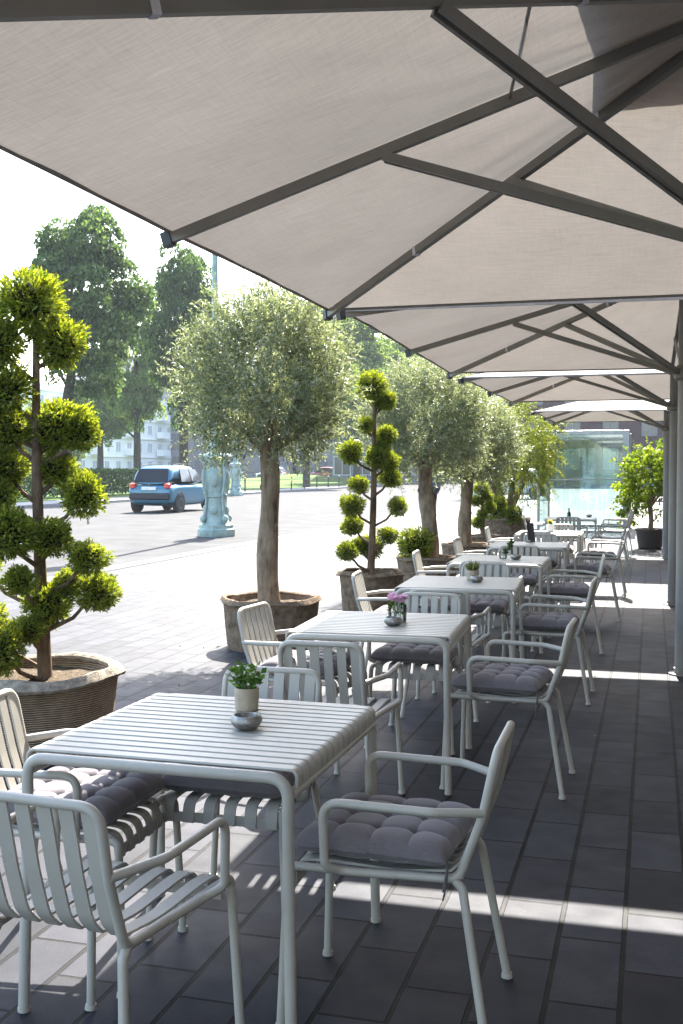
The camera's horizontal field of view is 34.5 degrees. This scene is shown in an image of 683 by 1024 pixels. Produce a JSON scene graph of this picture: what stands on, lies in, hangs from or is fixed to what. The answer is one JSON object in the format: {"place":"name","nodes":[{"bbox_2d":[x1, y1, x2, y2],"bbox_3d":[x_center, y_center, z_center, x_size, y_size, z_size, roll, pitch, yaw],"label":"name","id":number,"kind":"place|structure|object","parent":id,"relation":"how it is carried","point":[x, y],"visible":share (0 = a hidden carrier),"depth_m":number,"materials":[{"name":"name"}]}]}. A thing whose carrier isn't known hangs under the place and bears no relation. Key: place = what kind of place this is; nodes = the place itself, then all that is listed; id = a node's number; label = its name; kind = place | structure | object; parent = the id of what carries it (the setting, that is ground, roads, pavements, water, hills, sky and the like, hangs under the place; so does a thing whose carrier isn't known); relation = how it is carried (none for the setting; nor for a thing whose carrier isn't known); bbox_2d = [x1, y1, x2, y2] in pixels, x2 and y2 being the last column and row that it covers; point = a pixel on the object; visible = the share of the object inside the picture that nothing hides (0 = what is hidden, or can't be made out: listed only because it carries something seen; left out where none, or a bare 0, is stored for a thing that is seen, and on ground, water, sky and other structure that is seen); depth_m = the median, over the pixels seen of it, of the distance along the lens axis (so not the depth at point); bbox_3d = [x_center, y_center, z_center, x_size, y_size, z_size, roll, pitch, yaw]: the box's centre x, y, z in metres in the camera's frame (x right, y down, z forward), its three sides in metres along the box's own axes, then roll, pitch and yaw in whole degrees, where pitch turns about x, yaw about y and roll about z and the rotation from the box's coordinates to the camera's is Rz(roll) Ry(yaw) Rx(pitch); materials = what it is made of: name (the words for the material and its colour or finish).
{"place":"outdoors","nodes":[
{"label":"outdoors","id":0,"kind":"place"},
{"bbox_2d":[0,150,386,386],"label":"sky","id":1,"kind":"structure","parent":0,"point":[30,196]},
{"bbox_2d":[7,481,417,504],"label":"pavement","id":2,"kind":"structure","parent":0,"point":[55,501],"depth_m":71.40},
{"bbox_2d":[250,311,359,486],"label":"street tree","id":3,"kind":"object","parent":2,"relation":"on","point":[306,474],"visible":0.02,"depth_m":87.71,"materials":[{"name":"green plant"}]},
{"bbox_2d":[242,475,367,491],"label":"kerb fence","id":4,"kind":"object","parent":2,"relation":"on","point":[245,480],"visible":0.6,"depth_m":81.44,"materials":[{"name":"black metal"}]},
{"bbox_2d":[16,474,415,501],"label":"lawn","id":5,"kind":"structure","parent":0,"point":[255,485],"depth_m":110.49,"materials":[{"name":"green plant"}]},
{"bbox_2d":[20,400,92,462],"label":"street tree","id":6,"kind":"object","parent":5,"relation":"on","point":[29,405],"visible":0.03,"depth_m":107.86,"materials":[{"name":"green plant"}]},
{"bbox_2d":[9,467,138,498],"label":"hedge","id":7,"kind":"object","parent":5,"relation":"on","point":[120,478],"visible":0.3,"depth_m":60.27,"materials":[{"name":"green plant"}]},
{"bbox_2d":[24,202,157,497],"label":"street tree","id":8,"kind":"object","parent":5,"relation":"on","point":[80,250],"visible":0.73,"depth_m":53.24,"materials":[{"name":"green plant"}]},
{"bbox_2d":[72,367,143,477],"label":"street tree","id":9,"kind":"object","parent":5,"relation":"on","point":[111,427],"visible":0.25,"depth_m":95.88,"materials":[{"name":"green plant"}]},
{"bbox_2d":[93,294,173,468],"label":"street tree","id":10,"kind":"object","parent":5,"relation":"on","point":[138,401],"visible":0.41,"depth_m":83.50,"materials":[{"name":"green plant"}]},
{"bbox_2d":[139,243,228,466],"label":"street tree","id":11,"kind":"object","parent":5,"relation":"on","point":[175,294],"visible":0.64,"depth_m":66.72,"materials":[{"name":"green plant"}]},
{"bbox_2d":[310,467,331,476],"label":"parked car","id":12,"kind":"object","parent":5,"relation":"on","point":[324,469],"visible":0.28,"depth_m":152.48,"materials":[{"name":"red paint"}]},
{"bbox_2d":[326,317,395,476],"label":"street tree","id":13,"kind":"object","parent":5,"relation":"on","point":[369,352],"visible":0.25,"depth_m":104.42,"materials":[{"name":"green plant"}]},
{"bbox_2d":[337,333,404,476],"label":"street tree","id":14,"kind":"object","parent":5,"relation":"on","point":[389,341],"visible":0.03,"depth_m":113.92,"materials":[{"name":"green plant"}]},
{"bbox_2d":[0,482,559,591],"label":"road","id":15,"kind":"structure","parent":0,"point":[125,532],"depth_m":32.81,"materials":[{"name":"asphalt"}]},
{"bbox_2d":[129,464,204,512],"bbox_3d":[-6.305,-0.900,41.016,2.204,1.802,4.060,1,2,16],"label":"parked hatchback","id":16,"kind":"object","parent":15,"relation":"on","point":[167,487],"visible":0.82,"depth_m":39.41,"materials":[{"name":"blue paint"}]},
{"bbox_2d":[197,254,234,537],"bbox_3d":[-2.910,-4.080,25.357,0.842,9.300,0.842,1,2,21],"label":"ornate lamp post","id":17,"kind":"object","parent":15,"relation":"on","point":[215,518],"visible":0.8,"depth_m":25.25,"materials":[{"name":"metal"}]},
{"bbox_2d":[229,347,242,495],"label":"ornate lamp post","id":18,"kind":"object","parent":15,"relation":"on","point":[235,488],"visible":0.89,"depth_m":64.34,"materials":[{"name":"metal"}]},
{"bbox_2d":[0,486,558,590],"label":"kerb","id":19,"kind":"object","parent":15,"relation":"on","point":[124,565],"depth_m":21.02,"materials":[{"name":"concrete"}]},
{"bbox_2d":[0,486,682,1023],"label":"pavement","id":20,"kind":"structure","parent":0,"point":[588,878],"depth_m":4.43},
{"bbox_2d":[0,651,125,764],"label":"planter","id":21,"kind":"object","parent":20,"relation":"on","point":[77,690],"visible":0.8,"depth_m":5.85,"materials":[{"name":"stone"}]},
{"bbox_2d":[0,264,123,681],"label":"cloud pruned conifer","id":22,"kind":"object","parent":21,"relation":"on","point":[26,301],"visible":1,"depth_m":6.02,"materials":[{"name":"green plant"}]},
{"bbox_2d":[0,688,187,998],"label":"slatted armchair","id":23,"kind":"object","parent":20,"relation":"on","point":[115,837],"visible":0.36,"depth_m":3.58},
{"bbox_2d":[8,766,165,826],"bbox_3d":[-0.840,0.945,3.509,0.427,0.188,0.437,1,2,15],"label":"seat cushion","id":24,"kind":"object","parent":23,"relation":"on","point":[112,796],"visible":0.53,"depth_m":3.46,"materials":[{"name":"grey fabric"}]},
{"bbox_2d":[0,790,244,1023],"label":"slatted armchair","id":25,"kind":"object","parent":20,"relation":"on","point":[100,883],"visible":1,"depth_m":2.57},
{"bbox_2d":[18,693,380,1023],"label":"cafe table","id":26,"kind":"object","parent":20,"relation":"on","point":[306,744],"visible":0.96,"depth_m":3.19,"materials":[{"name":"metal"}]},
{"bbox_2d":[224,661,266,711],"bbox_3d":[-0.311,0.573,3.640,0.147,0.168,0.119,1,2,16],"label":"potted herb","id":27,"kind":"object","parent":26,"relation":"on","point":[246,697],"visible":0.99,"depth_m":3.62,"materials":[{"name":"concrete"}]},
{"bbox_2d":[230,712,262,730],"bbox_3d":[-0.292,0.645,3.383,0.096,0.044,0.096,1,2,16],"label":"ashtray","id":28,"kind":"object","parent":26,"relation":"on","point":[245,721],"visible":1,"depth_m":3.35,"materials":[{"name":"metal"}]},
{"bbox_2d":[145,665,335,940],"bbox_3d":[-0.332,0.996,3.837,0.544,0.814,0.618,1,2,15],"label":"slatted armchair","id":29,"kind":"object","parent":20,"relation":"on","point":[312,692],"visible":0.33,"depth_m":3.63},
{"bbox_2d":[162,764,314,798],"bbox_3d":[-0.341,0.934,3.801,0.441,0.192,0.427,1,2,16],"label":"seat cushion","id":30,"kind":"object","parent":29,"relation":"on","point":[229,787],"visible":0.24,"depth_m":3.61,"materials":[{"name":"grey fabric"}]},
{"bbox_2d":[220,590,321,653],"bbox_3d":[-0.631,0.950,9.581,0.889,0.456,0.885,1,2,16],"label":"planter","id":31,"kind":"object","parent":20,"relation":"on","point":[291,610],"visible":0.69,"depth_m":9.32,"materials":[{"name":"stone"}]},
{"bbox_2d":[148,270,374,601],"bbox_3d":[-0.681,-0.681,9.548,1.983,3.057,1.899,1,2,16],"label":"olive tree","id":32,"kind":"object","parent":31,"relation":"in","point":[261,429],"visible":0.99,"depth_m":9.23,"materials":[{"name":"green plant"}]},
{"bbox_2d":[237,602,368,773],"bbox_3d":[-0.206,0.915,5.916,0.618,0.814,0.544,1,2,21],"label":"slatted armchair","id":33,"kind":"object","parent":20,"relation":"on","point":[247,644],"visible":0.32,"depth_m":5.92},
{"bbox_2d":[260,650,350,676],"bbox_3d":[-0.176,0.850,5.901,0.432,0.176,0.446,1,2,17],"label":"seat cushion","id":34,"kind":"object","parent":33,"relation":"on","point":[272,662],"visible":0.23,"depth_m":5.76,"materials":[{"name":"grey fabric"}]},
{"bbox_2d":[276,640,404,793],"bbox_3d":[-0.017,0.950,5.029,0.544,0.814,0.618,1,2,15],"label":"slatted armchair","id":35,"kind":"object","parent":20,"relation":"on","point":[360,682],"visible":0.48,"depth_m":4.76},
{"bbox_2d":[0,0,682,320],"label":"parasol","id":36,"kind":"object","parent":20,"relation":"on","point":[331,158],"visible":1,"depth_m":3.84,"materials":[{"name":"beige fabric"}]},
{"bbox_2d":[336,567,404,610],"bbox_3d":[0.332,0.853,12.038,0.757,0.460,0.753,1,2,16],"label":"planter","id":37,"kind":"object","parent":20,"relation":"on","point":[385,578],"visible":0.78,"depth_m":11.76,"materials":[{"name":"stone"}]},
{"bbox_2d":[333,369,408,573],"bbox_3d":[0.285,-0.385,11.957,0.825,2.343,0.662,-1,2,-13],"label":"cloud pruned conifer","id":38,"kind":"object","parent":37,"relation":"on","point":[384,459],"visible":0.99,"depth_m":11.89,"materials":[{"name":"green plant"}]},
{"bbox_2d":[285,611,471,794],"bbox_3d":[0.214,0.952,5.758,0.845,0.751,0.924,1,2,13],"label":"cafe table","id":39,"kind":"object","parent":20,"relation":"on","point":[414,628],"visible":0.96,"depth_m":5.49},
{"bbox_2d":[384,616,402,625],"bbox_3d":[0.264,0.558,5.614,0.096,0.044,0.096,-2,3,-42],"label":"ashtray","id":40,"kind":"object","parent":39,"relation":"on","point":[393,620],"visible":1,"depth_m":5.58,"materials":[{"name":"silver metal"}]},
{"bbox_2d":[387,592,408,622],"bbox_3d":[0.293,0.494,5.769,0.130,0.160,0.152,1,2,16],"label":"flower glass","id":41,"kind":"object","parent":39,"relation":"on","point":[396,598],"visible":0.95,"depth_m":5.74,"materials":[{"name":"pink"}]},
{"bbox_2d":[275,721,514,1023],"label":"slatted armchair","id":42,"kind":"object","parent":20,"relation":"on","point":[460,858],"visible":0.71,"depth_m":3.00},
{"bbox_2d":[294,792,476,900],"bbox_3d":[0.142,0.955,3.199,0.444,0.176,0.435,1,2,20],"label":"seat cushion","id":43,"kind":"object","parent":42,"relation":"on","point":[418,840],"visible":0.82,"depth_m":3.05,"materials":[{"name":"grey fabric"}]},
{"bbox_2d":[351,570,439,692],"bbox_3d":[0.401,0.838,7.901,0.618,0.814,0.544,0,2,10],"label":"slatted armchair","id":44,"kind":"object","parent":20,"relation":"on","point":[363,600],"visible":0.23,"depth_m":7.86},
{"bbox_2d":[364,592,461,754],"bbox_3d":[0.450,0.900,6.316,0.544,0.814,0.618,1,2,16],"label":"slatted armchair","id":45,"kind":"object","parent":20,"relation":"on","point":[456,603],"visible":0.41,"depth_m":6.22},
{"bbox_2d":[370,641,463,670],"bbox_3d":[0.438,0.837,6.271,0.448,0.186,0.438,1,2,19],"label":"seat cushion","id":46,"kind":"object","parent":45,"relation":"on","point":[413,653],"visible":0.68,"depth_m":6.10,"materials":[{"name":"grey fabric"}]},
{"bbox_2d":[395,554,456,582],"bbox_3d":[1.133,0.772,14.476,0.844,0.432,0.850,1,2,16],"label":"planter","id":47,"kind":"object","parent":20,"relation":"on","point":[408,570],"visible":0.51,"depth_m":14.15,"materials":[{"name":"ceramic"}]},
{"bbox_2d":[394,525,436,563],"bbox_3d":[0.982,0.437,14.294,0.542,0.563,0.588,-2,3,-45],"label":"conifer shrub","id":48,"kind":"object","parent":47,"relation":"in","point":[411,541],"visible":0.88,"depth_m":14.20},
{"bbox_2d":[344,353,507,557],"bbox_3d":[1.133,-0.751,14.436,2.109,2.849,2.084,1,2,16],"label":"olive tree","id":49,"kind":"object","parent":47,"relation":"in","point":[457,402],"visible":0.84,"depth_m":14.07,"materials":[{"name":"green plant"}]},
{"bbox_2d":[400,589,490,721],"bbox_3d":[0.672,0.870,7.073,0.544,0.814,0.618,1,2,14],"label":"slatted armchair","id":50,"kind":"object","parent":20,"relation":"on","point":[475,639],"visible":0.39,"depth_m":6.83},
{"bbox_2d":[412,550,483,645],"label":"slatted armchair","id":51,"kind":"object","parent":20,"relation":"on","point":[418,564],"visible":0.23,"depth_m":9.88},
{"bbox_2d":[391,575,523,702],"bbox_3d":[0.851,0.872,7.811,0.845,0.751,0.924,1,2,13],"label":"cafe table","id":52,"kind":"object","parent":20,"relation":"on","point":[496,585],"visible":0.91,"depth_m":7.56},
{"bbox_2d":[464,560,480,579],"bbox_3d":[0.942,0.414,7.916,0.138,0.153,0.135,1,2,16],"label":"potted succulent","id":53,"kind":"object","parent":52,"relation":"on","point":[472,568],"visible":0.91,"depth_m":7.90,"materials":[{"name":"green plant"}]},
{"bbox_2d":[441,542,487,569],"bbox_3d":[1.942,0.675,17.260,0.789,0.409,0.790,1,2,16],"label":"planter","id":54,"kind":"object","parent":20,"relation":"on","point":[447,548],"visible":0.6,"depth_m":16.99,"materials":[{"name":"ceramic"}]},
{"bbox_2d":[404,383,537,544],"bbox_3d":[1.984,-0.772,17.188,2.176,2.730,2.129,2,3,44],"label":"olive tree","id":55,"kind":"object","parent":54,"relation":"in","point":[503,448],"visible":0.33,"depth_m":16.92,"materials":[{"name":"green plant"}]},
{"bbox_2d":[453,537,497,557],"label":"slatted armchair","id":56,"kind":"object","parent":20,"relation":"on","point":[458,547],"visible":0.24,"depth_m":11.92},
{"bbox_2d":[447,562,512,656],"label":"slatted armchair","id":57,"kind":"object","parent":20,"relation":"on","point":[499,620],"visible":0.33,"depth_m":8.64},
{"bbox_2d":[448,598,508,612],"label":"seat cushion","id":58,"kind":"object","parent":57,"relation":"on","point":[480,605],"visible":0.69,"depth_m":8.22,"materials":[{"name":"grey fabric"}]},
{"bbox_2d":[471,534,502,553],"bbox_3d":[2.470,0.593,19.380,0.718,0.410,0.714,1,2,16],"label":"planter","id":59,"kind":"object","parent":20,"relation":"on","point":[478,538],"visible":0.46,"depth_m":19.09,"materials":[{"name":"ceramic"}]},
{"bbox_2d":[471,475,496,535],"bbox_3d":[2.483,-0.101,19.325,0.511,1.203,0.383,0,2,-11],"label":"cloud pruned conifer","id":60,"kind":"object","parent":59,"relation":"on","point":[478,521],"visible":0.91,"depth_m":19.26,"materials":[{"name":"green plant"}]},
{"bbox_2d":[453,561,522,659],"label":"slatted armchair","id":61,"kind":"object","parent":20,"relation":"on","point":[485,570],"visible":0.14,"depth_m":8.86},
{"bbox_2d":[446,555,551,653],"bbox_3d":[1.410,0.795,9.792,0.845,0.751,0.924,1,2,15],"label":"cafe table","id":62,"kind":"object","parent":20,"relation":"on","point":[531,562],"visible":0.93,"depth_m":9.53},
{"bbox_2d":[480,517,530,539],"bbox_3d":[3.224,0.398,21.771,1.037,0.612,1.045,1,2,16],"label":"planter","id":63,"kind":"object","parent":20,"relation":"on","point":[499,527],"visible":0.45,"depth_m":21.32,"materials":[{"name":"ceramic"}]},
{"bbox_2d":[484,493,508,520],"bbox_3d":[3.019,-0.084,21.497,0.587,0.610,0.636,-2,3,-45],"label":"conifer shrub","id":64,"kind":"object","parent":63,"relation":"on","point":[500,506],"visible":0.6,"depth_m":21.37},
{"bbox_2d":[500,504,522,525],"bbox_3d":[3.324,0.063,21.314,0.452,0.469,0.490,-2,3,-45],"label":"conifer shrub","id":65,"kind":"object","parent":63,"relation":"in","point":[511,512],"visible":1,"depth_m":21.23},
{"bbox_2d":[456,399,576,514],"bbox_3d":[3.373,-1.150,21.691,2.448,2.855,2.517,-1,2,-16],"label":"spreading tree","id":66,"kind":"object","parent":63,"relation":"in","point":[524,475],"visible":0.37,"depth_m":21.31,"materials":[{"name":"green plant"}]},
{"bbox_2d":[439,617,577,799],"bbox_3d":[0.842,0.933,5.466,0.618,0.814,0.544,1,2,17],"label":"slatted armchair","id":67,"kind":"object","parent":20,"relation":"on","point":[549,689],"visible":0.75,"depth_m":5.29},
{"bbox_2d":[450,662,553,716],"bbox_3d":[0.806,0.870,5.475,0.430,0.194,0.445,1,2,21],"label":"seat cushion","id":68,"kind":"object","parent":67,"relation":"on","point":[526,679],"visible":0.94,"depth_m":5.32,"materials":[{"name":"grey fabric"}]},
{"bbox_2d":[336,297,682,676],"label":"parasol","id":69,"kind":"object","parent":20,"relation":"on","point":[618,334],"visible":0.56,"depth_m":8.84,"materials":[{"name":"beige fabric"}]},
{"bbox_2d":[485,526,534,586],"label":"slatted armchair","id":70,"kind":"object","parent":20,"relation":"on","point":[490,541],"visible":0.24,"depth_m":14.02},
{"bbox_2d":[484,545,541,638],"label":"slatted armchair","id":71,"kind":"object","parent":20,"relation":"on","point":[535,552],"visible":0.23,"depth_m":10.63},
{"bbox_2d":[499,573,537,588],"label":"seat cushion","id":72,"kind":"object","parent":71,"relation":"on","point":[529,579],"visible":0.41,"depth_m":10.20,"materials":[{"name":"grey fabric"}]},
{"bbox_2d":[496,545,551,626],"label":"slatted armchair","id":73,"kind":"object","parent":20,"relation":"on","point":[544,578],"visible":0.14,"depth_m":10.76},
{"bbox_2d":[486,541,569,612],"bbox_3d":[1.999,0.719,11.733,0.845,0.751,0.924,1,2,13],"label":"cafe table","id":74,"kind":"object","parent":20,"relation":"on","point":[548,546],"visible":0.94,"depth_m":11.53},
{"bbox_2d":[526,522,535,541],"bbox_3d":[2.084,0.218,12.069,0.062,0.222,0.178,2,3,40],"label":"menu stand","id":75,"kind":"object","parent":74,"relation":"on","point":[530,532],"visible":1,"depth_m":12.06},
{"bbox_2d":[520,531,563,581],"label":"slatted armchair","id":76,"kind":"object","parent":20,"relation":"on","point":[522,534],"visible":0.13,"depth_m":13.06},
{"bbox_2d":[524,533,561,610],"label":"slatted armchair","id":77,"kind":"object","parent":20,"relation":"on","point":[554,553],"visible":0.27,"depth_m":12.57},
{"bbox_2d":[513,530,583,582],"bbox_3d":[2.633,0.633,13.943,0.845,0.751,0.924,1,2,15],"label":"cafe table","id":78,"kind":"object","parent":20,"relation":"on","point":[569,534],"visible":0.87,"depth_m":13.63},
{"bbox_2d":[501,577,597,704],"bbox_3d":[1.425,0.853,7.532,0.618,0.814,0.544,1,2,17],"label":"slatted armchair","id":79,"kind":"object","parent":20,"relation":"on","point":[557,632],"visible":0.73,"depth_m":7.33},
{"bbox_2d":[507,611,578,630],"bbox_3d":[1.388,0.787,7.540,0.441,0.180,0.444,1,2,17],"label":"seat cushion","id":80,"kind":"object","parent":79,"relation":"on","point":[536,620],"visible":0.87,"depth_m":7.37,"materials":[{"name":"grey fabric"}]},
{"bbox_2d":[537,524,577,584],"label":"slatted armchair","id":81,"kind":"object","parent":20,"relation":"on","point":[571,540],"visible":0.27,"depth_m":14.77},
{"bbox_2d":[458,369,677,605],"bbox_3d":[3.786,-0.535,12.532,4.279,3.195,4.139,1,2,16],"label":"parasol","id":82,"kind":"object","parent":20,"relation":"on","point":[654,386],"visible":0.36,"depth_m":12.71,"materials":[{"name":"beige fabric"}]},
{"bbox_2d":[531,554,605,653],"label":"slatted armchair","id":83,"kind":"object","parent":20,"relation":"on","point":[598,573],"visible":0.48,"depth_m":9.28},
{"bbox_2d":[538,582,589,595],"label":"seat cushion","id":84,"kind":"object","parent":83,"relation":"on","point":[568,589],"visible":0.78,"depth_m":9.33,"materials":[{"name":"grey fabric"}]},
{"bbox_2d":[544,517,596,562],"bbox_3d":[3.771,0.472,18.086,0.845,0.751,0.924,1,2,13],"label":"cafe table","id":85,"kind":"object","parent":20,"relation":"on","point":[591,519],"visible":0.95,"depth_m":17.63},
{"bbox_2d":[554,517,587,561],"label":"slatted armchair","id":86,"kind":"object","parent":20,"relation":"on","point":[579,527],"visible":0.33,"depth_m":17.13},
{"bbox_2d":[480,373,663,485],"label":"brick building","id":87,"kind":"structure","parent":20,"relation":"on","point":[594,458],"depth_m":103.35,"materials":[{"name":"brown brick"}]},
{"bbox_2d":[564,449,579,468],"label":"window","id":88,"kind":"structure","parent":87,"relation":"in","point":[572,459],"depth_m":103.83,"materials":[{"name":"teal glass"}]},
{"bbox_2d":[602,449,617,468],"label":"window","id":89,"kind":"structure","parent":87,"relation":"in","point":[608,454],"depth_m":102.90,"materials":[{"name":"teal glass"}]},
{"bbox_2d":[603,422,618,429],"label":"window","id":90,"kind":"structure","parent":87,"relation":"in","point":[606,425],"depth_m":102.76,"materials":[{"name":"grey glass"}]},
{"bbox_2d":[641,421,657,435],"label":"window","id":91,"kind":"structure","parent":87,"relation":"in","point":[647,430],"depth_m":101.85,"materials":[{"name":"grey glass"}]},
{"bbox_2d":[537,430,631,532],"bbox_3d":[6.296,-0.802,28.346,2.210,2.500,2.900,1,2,16],"label":"glass enclosure","id":92,"kind":"object","parent":20,"relation":"on","point":[627,442],"visible":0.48,"depth_m":27.27,"materials":[{"name":"clear glass"}]},
{"bbox_2d":[561,540,622,620],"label":"slatted armchair","id":93,"kind":"object","parent":20,"relation":"on","point":[611,571],"visible":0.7,"depth_m":11.28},
{"bbox_2d":[567,562,610,584],"bbox_3d":[2.576,0.636,11.522,0.448,0.203,0.440,1,2,19],"label":"seat cushion","id":94,"kind":"object","parent":93,"relation":"on","point":[593,567],"visible":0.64,"depth_m":11.36,"materials":[{"name":"grey fabric"}]},
{"bbox_2d":[531,400,669,558],"bbox_3d":[5.631,-0.789,19.072,4.239,3.195,4.179,1,2,16],"label":"parasol","id":95,"kind":"object","parent":20,"relation":"on","point":[643,411],"visible":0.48,"depth_m":19.04,"materials":[{"name":"beige fabric"}]},
{"bbox_2d":[577,528,628,595],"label":"slatted armchair","id":96,"kind":"object","parent":20,"relation":"on","point":[619,562],"visible":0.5,"depth_m":13.46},
{"bbox_2d":[581,548,617,561],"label":"seat cushion","id":97,"kind":"object","parent":96,"relation":"on","point":[604,550],"visible":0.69,"depth_m":13.54,"materials":[{"name":"grey fabric"}]},
{"bbox_2d":[590,515,629,566],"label":"slatted armchair","id":98,"kind":"object","parent":20,"relation":"on","point":[600,536],"visible":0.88,"depth_m":17.61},
{"bbox_2d":[597,510,633,556],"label":"slatted armchair","id":99,"kind":"object","parent":20,"relation":"on","point":[631,513],"visible":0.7,"depth_m":19.69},
{"bbox_2d":[634,528,661,548],"bbox_3d":[6.059,0.516,21.601,0.600,0.390,0.600,1,2,16],"label":"planter","id":100,"kind":"object","parent":20,"relation":"on","point":[647,538],"visible":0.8,"depth_m":21.39,"materials":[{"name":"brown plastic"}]},
{"bbox_2d":[609,436,662,528],"bbox_3d":[6.039,-0.539,21.557,1.465,1.909,1.450,-1,2,-24],"label":"citrus tree","id":101,"kind":"object","parent":100,"relation":"in","point":[632,490],"visible":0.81,"depth_m":21.42,"materials":[{"name":"green plant"}]},
{"label":"ground","id":102,"kind":"structure","parent":0,"visible":0},
{"bbox_2d":[13,383,171,480],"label":"apartment building","id":103,"kind":"structure","parent":102,"relation":"on","point":[156,440],"depth_m":175.64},
{"bbox_2d":[75,354,331,477],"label":"long stone building","id":104,"kind":"structure","parent":102,"relation":"on","point":[253,468],"depth_m":188.08,"materials":[{"name":"beige stone"}]},
{"bbox_2d":[171,433,179,450],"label":"window","id":105,"kind":"structure","parent":104,"relation":"in","point":[174,436],"depth_m":189.77,"materials":[{"name":"grey glass"}]},
{"bbox_2d":[241,456,254,473],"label":"window","id":106,"kind":"structure","parent":104,"relation":"in","point":[250,466],"depth_m":187.93,"materials":[{"name":"grey glass"}]},
{"bbox_2d":[14,483,417,508],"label":"kerb","id":107,"kind":"structure","parent":102,"relation":"on","point":[110,501],"depth_m":67.67,"materials":[{"name":"concrete"}]},
{"bbox_2d":[332,358,479,481],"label":"office building","id":108,"kind":"structure","parent":102,"relation":"on","point":[340,469],"depth_m":131.66,"materials":[{"name":"grey glass"}]},
{"bbox_2d":[334,456,350,474],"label":"window","id":109,"kind":"structure","parent":108,"relation":"in","point":[339,469],"depth_m":131.87,"materials":[{"name":"grey glass"}]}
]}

